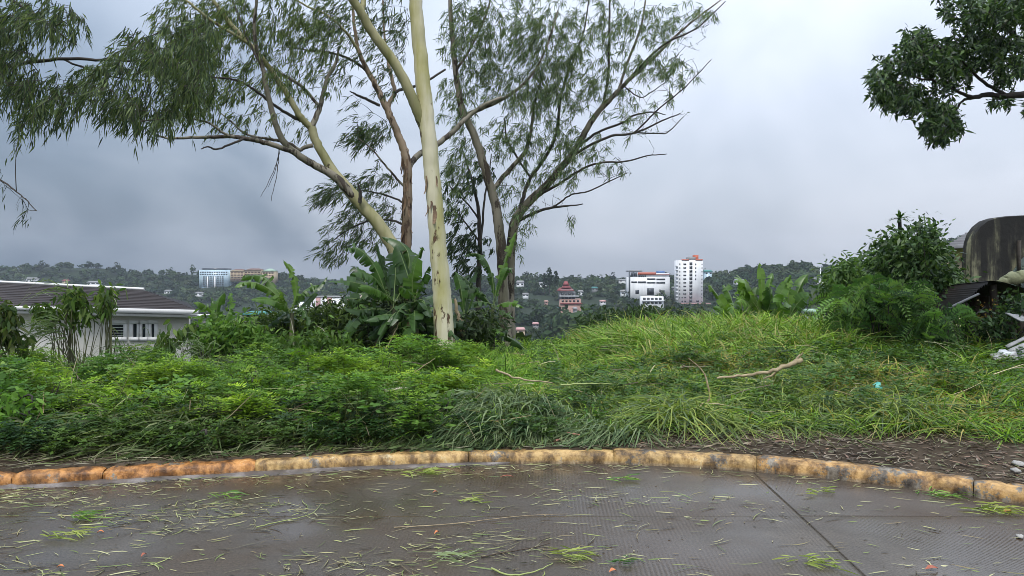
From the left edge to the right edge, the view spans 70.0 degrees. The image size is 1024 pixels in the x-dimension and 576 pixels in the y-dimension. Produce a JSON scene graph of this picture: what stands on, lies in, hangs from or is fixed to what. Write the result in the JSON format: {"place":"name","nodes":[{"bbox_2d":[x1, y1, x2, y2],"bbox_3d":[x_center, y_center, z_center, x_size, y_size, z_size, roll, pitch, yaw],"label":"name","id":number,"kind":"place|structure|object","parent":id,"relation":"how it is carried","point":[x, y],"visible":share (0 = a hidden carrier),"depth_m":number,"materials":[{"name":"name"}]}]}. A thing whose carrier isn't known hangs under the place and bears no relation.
{"place":"outdoors","nodes":[
{"label":"outdoors","id":0,"kind":"place"},
{"bbox_2d":[0,464,1023,575],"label":"road","id":1,"kind":"structure","parent":0,"point":[993,551],"depth_m":4.68,"materials":[{"name":"grey concrete"}]},
{"bbox_2d":[40,526,107,540],"bbox_3d":[-2.719,1.495,4.513,0.329,0.047,0.251,0,1,21],"label":"leaf spray","id":2,"kind":"object","parent":1,"relation":"on","point":[77,532],"visible":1,"depth_m":4.50,"materials":[{"name":"green plant"}]},
{"bbox_2d":[70,510,113,521],"bbox_3d":[-2.773,1.494,4.820,0.235,0.040,0.209,1,1,41],"label":"leaf spray","id":3,"kind":"object","parent":1,"relation":"on","point":[82,515],"visible":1,"depth_m":4.82,"materials":[{"name":"green plant"}]},
{"bbox_2d":[209,490,249,498],"bbox_3d":[-2.055,1.494,5.294,0.300,0.026,0.222,0,1,0],"label":"leaf spray","id":4,"kind":"object","parent":1,"relation":"on","point":[235,492],"visible":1,"depth_m":5.32,"materials":[{"name":"green plant"}]},
{"bbox_2d":[401,465,461,477],"bbox_3d":[-0.649,1.478,5.958,0.553,0.037,0.285,0,1,-24],"label":"leaf spray","id":5,"kind":"object","parent":1,"relation":"on","point":[431,471],"visible":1,"depth_m":5.91,"materials":[{"name":"green plant"}]},
{"bbox_2d":[425,547,480,564],"bbox_3d":[-0.295,1.508,4.163,0.274,0.033,0.348,1,1,31],"label":"leaf spray","id":6,"kind":"object","parent":1,"relation":"on","point":[445,553],"visible":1,"depth_m":4.13,"materials":[{"name":"green plant"}]},
{"bbox_2d":[394,514,554,527],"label":"road twig","id":7,"kind":"object","parent":1,"relation":"on","point":[467,522],"visible":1,"depth_m":4.73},
{"bbox_2d":[458,494,490,502],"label":"leaf spray","id":8,"kind":"object","parent":1,"relation":"on","point":[474,498],"visible":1,"depth_m":5.17,"materials":[{"name":"green plant"}]},
{"bbox_2d":[0,448,1023,504],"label":"kerb","id":9,"kind":"structure","parent":1,"relation":"on","point":[999,491],"depth_m":5.92,"materials":[{"name":"beige concrete"}]},
{"bbox_2d":[0,463,1023,575],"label":"road litter","id":10,"kind":"object","parent":1,"relation":"on","point":[235,514],"visible":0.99,"depth_m":4.83,"materials":[{"name":"green plant"}]},
{"bbox_2d":[481,543,549,557],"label":"road twig","id":11,"kind":"object","parent":1,"relation":"on","point":[511,551],"visible":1,"depth_m":4.23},
{"bbox_2d":[491,563,552,575],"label":"road twig","id":12,"kind":"object","parent":1,"relation":"on","point":[498,571],"visible":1,"depth_m":3.92,"materials":[{"name":"green plant"}]},
{"bbox_2d":[540,545,601,561],"bbox_3d":[0.336,1.507,4.187,0.365,0.034,0.245,0,1,0],"label":"leaf spray","id":13,"kind":"object","parent":1,"relation":"on","point":[570,555],"visible":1,"depth_m":4.18,"materials":[{"name":"green plant"}]},
{"bbox_2d":[606,473,640,481],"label":"leaf spray","id":14,"kind":"object","parent":1,"relation":"on","point":[629,478],"visible":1,"depth_m":5.71,"materials":[{"name":"green plant"}]},
{"bbox_2d":[609,555,641,565],"bbox_3d":[0.627,1.511,4.075,0.140,0.029,0.174,1,1,44],"label":"leaf spray","id":15,"kind":"object","parent":1,"relation":"on","point":[625,561],"visible":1,"depth_m":4.07,"materials":[{"name":"green plant"}]},
{"bbox_2d":[772,553,861,574],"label":"leaf spray","id":16,"kind":"object","parent":1,"relation":"on","point":[821,561],"visible":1,"depth_m":4.06,"materials":[{"name":"green plant"}]},
{"bbox_2d":[806,486,836,494],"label":"leaf spray","id":17,"kind":"object","parent":1,"relation":"on","point":[826,489],"visible":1,"depth_m":5.39,"materials":[{"name":"green plant"}]},
{"bbox_2d":[915,486,976,500],"bbox_3d":[3.152,1.491,5.282,0.386,0.032,0.308,1,1,41],"label":"leaf spray","id":18,"kind":"object","parent":1,"relation":"on","point":[938,493],"visible":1,"depth_m":5.30,"materials":[{"name":"green plant"}]},
{"bbox_2d":[951,501,1023,515],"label":"leaf spray","id":19,"kind":"object","parent":1,"relation":"on","point":[999,508],"visible":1,"depth_m":4.98,"materials":[{"name":"green plant"}]},
{"bbox_2d":[0,257,1023,495],"bbox_3d":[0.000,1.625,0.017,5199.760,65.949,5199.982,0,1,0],"label":"ground","id":20,"kind":"structure","parent":0,"point":[985,454],"depth_m":6.28,"materials":[{"name":"soil"}]},
{"bbox_2d":[0,297,36,368],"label":"wilting weed","id":21,"kind":"object","parent":20,"relation":"on","point":[11,340],"visible":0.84,"depth_m":9.67,"materials":[{"name":"green plant"}]},
{"bbox_2d":[0,373,50,450],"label":"leafy weed","id":22,"kind":"object","parent":20,"relation":"on","point":[13,398],"visible":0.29,"depth_m":6.58,"materials":[{"name":"green plant"}]},
{"bbox_2d":[2,366,75,394],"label":"ferny weed","id":23,"kind":"object","parent":20,"relation":"on","point":[67,373],"visible":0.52,"depth_m":7.82,"materials":[{"name":"green plant"}]},
{"bbox_2d":[16,311,69,371],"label":"reed clump","id":24,"kind":"object","parent":20,"relation":"on","point":[50,330],"visible":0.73,"depth_m":10.14,"materials":[{"name":"green plant"}]},
{"bbox_2d":[22,278,74,365],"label":"reed clump","id":25,"kind":"object","parent":20,"relation":"on","point":[69,335],"visible":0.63,"depth_m":10.57,"materials":[{"name":"green plant"}]},
{"bbox_2d":[23,285,100,369],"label":"wilting weed","id":26,"kind":"object","parent":20,"relation":"on","point":[75,301],"visible":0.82,"depth_m":10.40,"materials":[{"name":"green plant"}]},
{"bbox_2d":[88,279,125,357],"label":"wilting weed","id":27,"kind":"object","parent":20,"relation":"on","point":[101,299],"visible":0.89,"depth_m":10.59,"materials":[{"name":"green plant"}]},
{"bbox_2d":[0,0,225,234],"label":"eucalyptus tree","id":28,"kind":"object","parent":20,"relation":"on","point":[25,90],"visible":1,"depth_m":8.33,"materials":[{"name":"green plant"}]},
{"bbox_2d":[93,328,132,369],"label":"reed clump","id":29,"kind":"object","parent":20,"relation":"on","point":[117,347],"visible":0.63,"depth_m":10.75,"materials":[{"name":"green plant"}]},
{"bbox_2d":[0,281,233,366],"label":"house","id":30,"kind":"structure","parent":20,"relation":"on","point":[139,311],"depth_m":24.51,"materials":[{"name":"white paint"}]},
{"bbox_2d":[107,320,127,340],"bbox_3d":[-13.150,1.418,24.343,0.723,0.691,0.070,0,1,8],"label":"window frame","id":31,"kind":"structure","parent":30,"relation":"in","point":[121,326],"depth_m":24.33,"materials":[{"name":"white paint"}]},
{"bbox_2d":[129,320,139,340],"bbox_3d":[-12.511,1.413,24.254,0.394,0.686,0.070,0,1,8],"label":"window frame","id":32,"kind":"structure","parent":30,"relation":"in","point":[134,327],"depth_m":24.25,"materials":[{"name":"white paint"}]},
{"bbox_2d":[138,320,148,340],"bbox_3d":[-12.191,1.410,24.209,0.375,0.684,0.070,0,1,8],"label":"window frame","id":33,"kind":"structure","parent":30,"relation":"in","point":[144,334],"depth_m":24.19,"materials":[{"name":"white paint"}]},
{"bbox_2d":[147,320,157,340],"bbox_3d":[-11.872,1.407,24.165,0.355,0.683,0.070,0,1,8],"label":"window frame","id":34,"kind":"structure","parent":30,"relation":"in","point":[153,324],"depth_m":24.14,"materials":[{"name":"white paint"}]},
{"bbox_2d":[95,384,169,404],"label":"ferny weed","id":35,"kind":"object","parent":20,"relation":"on","point":[128,391],"visible":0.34,"depth_m":7.39,"materials":[{"name":"green plant"}]},
{"bbox_2d":[7,333,292,386],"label":"tall reeds","id":36,"kind":"object","parent":20,"relation":"on","point":[226,359],"visible":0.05,"depth_m":10.42,"materials":[{"name":"green plant"}]},
{"bbox_2d":[154,319,196,361],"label":"wilting weed","id":37,"kind":"object","parent":20,"relation":"on","point":[181,335],"visible":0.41,"depth_m":11.47,"materials":[{"name":"green plant"}]},
{"bbox_2d":[172,332,220,365],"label":"reed clump","id":38,"kind":"object","parent":20,"relation":"on","point":[197,345],"visible":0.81,"depth_m":10.81,"materials":[{"name":"green plant"}]},
{"bbox_2d":[169,404,238,457],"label":"leafy weed","id":39,"kind":"object","parent":20,"relation":"on","point":[206,433],"visible":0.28,"depth_m":6.18,"materials":[{"name":"green plant"}]},
{"bbox_2d":[199,268,234,287],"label":"glass block","id":40,"kind":"structure","parent":20,"relation":"on","point":[214,277],"depth_m":879.92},
{"bbox_2d":[193,293,242,357],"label":"banana plant","id":41,"kind":"object","parent":20,"relation":"on","point":[219,302],"visible":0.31,"depth_m":13.22,"materials":[{"name":"green plant"}]},
{"bbox_2d":[187,306,297,364],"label":"leafy shrub","id":42,"kind":"object","parent":20,"relation":"on","point":[229,339],"visible":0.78,"depth_m":11.82,"materials":[{"name":"green plant"}]},
{"bbox_2d":[0,332,500,444],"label":"fern weeds","id":43,"kind":"object","parent":20,"relation":"on","point":[189,367],"visible":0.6,"depth_m":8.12,"materials":[{"name":"green plant"}]},
{"bbox_2d":[97,335,404,381],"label":"tall reeds","id":44,"kind":"object","parent":20,"relation":"on","point":[220,360],"visible":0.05,"depth_m":10.86,"materials":[{"name":"green plant"}]},
{"bbox_2d":[230,268,277,284],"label":"terraced block","id":45,"kind":"structure","parent":20,"relation":"on","point":[236,275],"depth_m":879.85,"materials":[{"name":"beige concrete"}]},
{"bbox_2d":[12,350,496,445],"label":"bank grass","id":46,"kind":"structure","parent":20,"relation":"on","point":[276,403],"depth_m":7.12,"materials":[{"name":"green plant"}]},
{"bbox_2d":[215,362,297,397],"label":"ferny weed","id":47,"kind":"object","parent":20,"relation":"on","point":[250,369],"visible":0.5,"depth_m":8.21,"materials":[{"name":"green plant"}]},
{"bbox_2d":[0,377,522,464],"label":"tangled grass","id":48,"kind":"structure","parent":20,"relation":"on","point":[309,444],"depth_m":6.25,"materials":[{"name":"green plant"}]},
{"bbox_2d":[0,337,530,440],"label":"dead stalks","id":49,"kind":"object","parent":20,"relation":"on","point":[267,388],"visible":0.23,"depth_m":7.07,"materials":[{"name":"green plant"}]},
{"bbox_2d":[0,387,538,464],"bbox_3d":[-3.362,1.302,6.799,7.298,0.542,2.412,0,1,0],"label":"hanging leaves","id":50,"kind":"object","parent":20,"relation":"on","point":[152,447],"visible":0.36,"depth_m":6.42,"materials":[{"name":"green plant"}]},
{"bbox_2d":[140,0,416,301],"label":"eucalyptus tree","id":51,"kind":"object","parent":20,"relation":"on","point":[329,169],"visible":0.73,"depth_m":12.76,"materials":[{"name":"green plant"}]},
{"bbox_2d":[184,288,373,363],"bbox_3d":[-3.991,0.990,13.694,4.611,2.006,2.239,0,1,0],"label":"dense thicket","id":52,"kind":"object","parent":20,"relation":"on","point":[321,317],"visible":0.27,"depth_m":13.19,"materials":[{"name":"green plant"}]},
{"bbox_2d":[235,260,326,344],"bbox_3d":[-4.025,0.697,12.866,1.451,2.364,1.136,0,1,0],"label":"banana plant","id":53,"kind":"object","parent":20,"relation":"on","point":[277,299],"visible":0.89,"depth_m":12.59,"materials":[{"name":"green plant"}]},
{"bbox_2d":[0,391,569,459],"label":"fern weeds","id":54,"kind":"object","parent":20,"relation":"on","point":[56,432],"visible":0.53,"depth_m":6.43,"materials":[{"name":"green plant"}]},
{"bbox_2d":[273,344,336,375],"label":"ferny weed","id":55,"kind":"object","parent":20,"relation":"on","point":[300,353],"visible":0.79,"depth_m":9.12,"materials":[{"name":"green plant"}]},
{"bbox_2d":[0,432,610,467],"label":"verge litter","id":56,"kind":"object","parent":20,"relation":"on","point":[84,461],"visible":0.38,"depth_m":6.08,"materials":[{"name":"plant"}]},
{"bbox_2d":[259,315,370,357],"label":"leafy shrub","id":57,"kind":"object","parent":20,"relation":"on","point":[322,341],"visible":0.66,"depth_m":11.46,"materials":[{"name":"green plant"}]},
{"bbox_2d":[291,296,344,319],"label":"white block","id":58,"kind":"structure","parent":20,"relation":"on","point":[319,298],"depth_m":330.01,"materials":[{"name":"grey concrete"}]},
{"bbox_2d":[300,382,368,405],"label":"ferny weed","id":59,"kind":"object","parent":20,"relation":"on","point":[308,386],"visible":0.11,"depth_m":7.60,"materials":[{"name":"green plant"}]},
{"bbox_2d":[341,256,399,345],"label":"banana plant","id":60,"kind":"object","parent":20,"relation":"on","point":[352,298],"visible":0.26,"depth_m":13.38,"materials":[{"name":"green plant"}]},
{"bbox_2d":[348,354,402,389],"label":"ferny weed","id":61,"kind":"object","parent":20,"relation":"on","point":[383,359],"visible":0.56,"depth_m":8.71,"materials":[{"name":"green plant"}]},
{"bbox_2d":[328,237,433,359],"bbox_3d":[-2.041,0.285,12.243,2.041,2.319,1.742,1,1,40],"label":"banana plant","id":62,"kind":"object","parent":20,"relation":"on","point":[377,274],"visible":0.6,"depth_m":12.03,"materials":[{"name":"green plant"}]},
{"bbox_2d":[289,0,501,286],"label":"eucalyptus tree","id":63,"kind":"object","parent":20,"relation":"on","point":[362,138],"visible":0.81,"depth_m":13.93,"materials":[{"name":"green plant"}]},
{"bbox_2d":[348,0,454,353],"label":"eucalyptus tree","id":64,"kind":"object","parent":20,"relation":"on","point":[421,104],"visible":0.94,"depth_m":11.43,"materials":[{"name":"beige plant"}]},
{"bbox_2d":[366,245,474,357],"bbox_3d":[-1.280,0.320,12.092,1.496,2.078,1.861,0,1,26],"label":"banana plant","id":65,"kind":"object","parent":20,"relation":"on","point":[420,311],"visible":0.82,"depth_m":11.83,"materials":[{"name":"green plant"}]},
{"bbox_2d":[379,370,476,432],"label":"leafy weed","id":66,"kind":"object","parent":20,"relation":"on","point":[446,402],"visible":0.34,"depth_m":6.93,"materials":[{"name":"green plant"}]},
{"bbox_2d":[341,285,515,357],"bbox_3d":[-1.417,0.758,12.610,2.988,1.736,1.829,0,1,0],"label":"dense thicket","id":67,"kind":"object","parent":20,"relation":"on","point":[476,323],"visible":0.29,"depth_m":12.33,"materials":[{"name":"green plant"}]},
{"bbox_2d":[453,298,463,336],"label":"fallen branch","id":68,"kind":"object","parent":67,"relation":"on","point":[456,309],"visible":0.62,"depth_m":12.39,"materials":[{"name":"beige wood"}]},
{"bbox_2d":[440,147,499,314],"bbox_3d":[-0.998,-0.791,17.021,1.632,4.945,1.640,-1,1,-30],"label":"eucalyptus sapling","id":69,"kind":"object","parent":20,"relation":"on","point":[473,246],"visible":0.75,"depth_m":16.92,"materials":[{"name":"green plant"}]},
{"bbox_2d":[386,339,558,391],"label":"tall grass","id":70,"kind":"structure","parent":20,"relation":"on","point":[501,368],"depth_m":9.64,"materials":[{"name":"green plant"}]},
{"bbox_2d":[453,272,525,349],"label":"banana plant","id":71,"kind":"object","parent":20,"relation":"on","point":[465,295],"visible":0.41,"depth_m":13.12,"materials":[{"name":"green plant"}]},
{"bbox_2d":[459,232,523,350],"bbox_3d":[-0.671,0.183,13.313,1.619,2.460,1.384,0,1,-21],"label":"banana plant","id":72,"kind":"object","parent":20,"relation":"on","point":[504,271],"visible":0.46,"depth_m":13.37,"materials":[{"name":"green plant"}]},
{"bbox_2d":[0,234,1023,361],"bbox_3d":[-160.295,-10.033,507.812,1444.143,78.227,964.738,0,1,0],"label":"woodland","id":73,"kind":"object","parent":20,"relation":"on","point":[610,287],"visible":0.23,"depth_m":707.41,"materials":[{"name":"green plant"}]},
{"bbox_2d":[359,380,684,458],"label":"flattened grass","id":74,"kind":"structure","parent":20,"relation":"on","point":[585,431],"depth_m":6.70,"materials":[{"name":"green plant"}]},
{"bbox_2d":[495,369,552,383],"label":"fallen branch","id":75,"kind":"object","parent":74,"relation":"on","point":[502,372],"visible":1,"depth_m":7.61,"materials":[{"name":"beige wood"}]},
{"bbox_2d":[545,267,553,292],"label":"tall pine","id":76,"kind":"object","parent":20,"relation":"on","point":[549,281],"visible":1,"depth_m":519.25,"materials":[{"name":"green plant"}]},
{"bbox_2d":[557,281,581,312],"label":"pagoda house","id":77,"kind":"structure","parent":20,"relation":"on","point":[566,294],"depth_m":430.23,"materials":[{"name":"pink concrete"}]},
{"bbox_2d":[433,0,725,345],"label":"eucalyptus tree","id":78,"kind":"object","parent":20,"relation":"on","point":[506,292],"visible":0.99,"depth_m":15.38,"materials":[{"name":"green plant"}]},
{"bbox_2d":[568,298,708,334],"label":"valley bush","id":79,"kind":"object","parent":20,"relation":"on","point":[597,316],"visible":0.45,"depth_m":23.54,"materials":[{"name":"green plant"}]},
{"bbox_2d":[626,270,669,299],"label":"office hall","id":80,"kind":"structure","parent":20,"relation":"on","point":[639,283],"depth_m":590.04,"materials":[{"name":"grey concrete"}]},
{"bbox_2d":[281,319,1023,450],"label":"meadow grass","id":81,"kind":"structure","parent":20,"relation":"on","point":[986,418],"depth_m":8.27,"materials":[{"name":"green plant"}]},
{"bbox_2d":[640,296,664,308],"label":"apartments","id":82,"kind":"structure","parent":20,"relation":"on","point":[658,301],"depth_m":520.17,"materials":[{"name":"white concrete"}]},
{"bbox_2d":[674,255,710,305],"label":"apartment tower","id":83,"kind":"structure","parent":20,"relation":"on","point":[688,279],"depth_m":570.01,"materials":[{"name":"grey concrete"}]},
{"bbox_2d":[708,279,758,316],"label":"banana plant","id":84,"kind":"object","parent":20,"relation":"on","point":[724,300],"visible":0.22,"depth_m":15.62,"materials":[{"name":"green plant"}]},
{"bbox_2d":[727,263,791,321],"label":"banana plant","id":85,"kind":"object","parent":20,"relation":"on","point":[775,302],"visible":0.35,"depth_m":15.06,"materials":[{"name":"green plant"}]},
{"bbox_2d":[508,317,1023,437],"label":"dead stalks","id":86,"kind":"object","parent":20,"relation":"on","point":[810,362],"visible":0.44,"depth_m":8.80,"materials":[{"name":"green plant"}]},
{"bbox_2d":[525,322,1022,405],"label":"broad weeds","id":87,"kind":"object","parent":20,"relation":"on","point":[811,370],"visible":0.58,"depth_m":8.77,"materials":[{"name":"green plant"}]},
{"bbox_2d":[527,357,1022,453],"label":"flattened grass","id":88,"kind":"structure","parent":20,"relation":"on","point":[640,406],"depth_m":7.20,"materials":[{"name":"green plant"}]},
{"bbox_2d":[717,352,802,378],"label":"fallen branch","id":89,"kind":"object","parent":88,"relation":"on","point":[797,360],"visible":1,"depth_m":7.99,"materials":[{"name":"beige wood"}]},
{"bbox_2d":[533,340,1023,417],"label":"fern weeds","id":90,"kind":"object","parent":20,"relation":"on","point":[921,389],"visible":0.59,"depth_m":8.68,"materials":[{"name":"green plant"}]},
{"bbox_2d":[767,274,809,321],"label":"banana plant","id":91,"kind":"object","parent":20,"relation":"on","point":[796,299],"visible":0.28,"depth_m":15.43,"materials":[{"name":"green plant"}]},
{"bbox_2d":[589,422,1023,482],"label":"verge litter","id":92,"kind":"object","parent":20,"relation":"on","point":[852,453],"visible":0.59,"depth_m":6.29,"materials":[{"name":"plant"}]},
{"bbox_2d":[804,250,875,318],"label":"round bush","id":93,"kind":"object","parent":20,"relation":"on","point":[849,270],"visible":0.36,"depth_m":13.71,"materials":[{"name":"green plant"}]},
{"bbox_2d":[808,271,944,342],"bbox_3d":[5.713,0.542,11.377,2.296,1.623,1.839,0,1,0],"label":"feathery shrub","id":94,"kind":"object","parent":20,"relation":"on","point":[866,301],"visible":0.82,"depth_m":11.05,"materials":[{"name":"green plant"}]},
{"bbox_2d":[887,210,910,239],"bbox_3d":[6.810,-0.180,12.854,0.519,2.431,0.525,1,1,33],"label":"dragon tree","id":95,"kind":"object","parent":20,"relation":"on","point":[899,215],"visible":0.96,"depth_m":12.86,"materials":[{"name":"green plant"}]},
{"bbox_2d":[858,209,986,330],"bbox_3d":[6.986,-0.112,12.494,1.921,2.440,2.268,1,1,33],"label":"broadleaf bush","id":96,"kind":"object","parent":20,"relation":"on","point":[923,252],"visible":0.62,"depth_m":12.05,"materials":[{"name":"green plant"}]},
{"bbox_2d":[896,302,985,351],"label":"feathery shrub","id":97,"kind":"object","parent":20,"relation":"on","point":[942,324],"visible":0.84,"depth_m":10.56,"materials":[{"name":"green plant"}]},
{"bbox_2d":[860,0,1023,150],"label":"broadleaf tree","id":98,"kind":"object","parent":20,"relation":"on","point":[956,63],"visible":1,"depth_m":8.54,"materials":[{"name":"green plant"}]},
{"bbox_2d":[946,232,967,325],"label":"tiled house","id":99,"kind":"structure","parent":20,"relation":"on","point":[959,243],"depth_m":19.40,"materials":[{"name":"grey tile"}]},
{"bbox_2d":[922,281,1023,340],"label":"lean to shed","id":100,"kind":"object","parent":20,"relation":"on","point":[981,291],"visible":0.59,"depth_m":11.45,"materials":[{"name":"brown wood"}]},
{"bbox_2d":[997,270,1023,284],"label":"tarpaulin roll","id":101,"kind":"object","parent":100,"relation":"on","point":[1015,278],"visible":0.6,"depth_m":11.24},
{"bbox_2d":[967,290,1009,342],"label":"flowering weed","id":102,"kind":"object","parent":20,"relation":"on","point":[990,309],"visible":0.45,"depth_m":10.85,"materials":[{"name":"green plant"}]},
{"bbox_2d":[960,287,1023,350],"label":"creeper mound","id":103,"kind":"object","parent":20,"relation":"on","point":[1016,307],"visible":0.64,"depth_m":10.67,"materials":[{"name":"green plant"}]},
{"bbox_2d":[1005,336,1023,347],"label":"white board","id":104,"kind":"object","parent":103,"relation":"on","point":[1013,343],"visible":1,"depth_m":10.19,"materials":[{"name":"white"}]},
{"bbox_2d":[962,215,1023,286],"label":"concrete tank","id":105,"kind":"object","parent":20,"relation":"on","point":[993,248],"visible":0.83,"depth_m":12.99,"materials":[{"name":"grey concrete"}]},
{"bbox_2d":[0,0,1023,279],"label":"sky","id":106,"kind":"structure","parent":0,"point":[780,157],"materials":[{"name":"grey"}]},
{"bbox_2d":[456,333,670,369],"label":"tall grass","id":107,"kind":"structure","parent":0,"point":[527,344],"depth_m":13.95,"materials":[{"name":"green plant"}]},
{"bbox_2d":[534,300,1023,368],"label":"tall grass","id":108,"kind":"structure","parent":0,"point":[678,326],"depth_m":11.69,"materials":[{"name":"green plant"}]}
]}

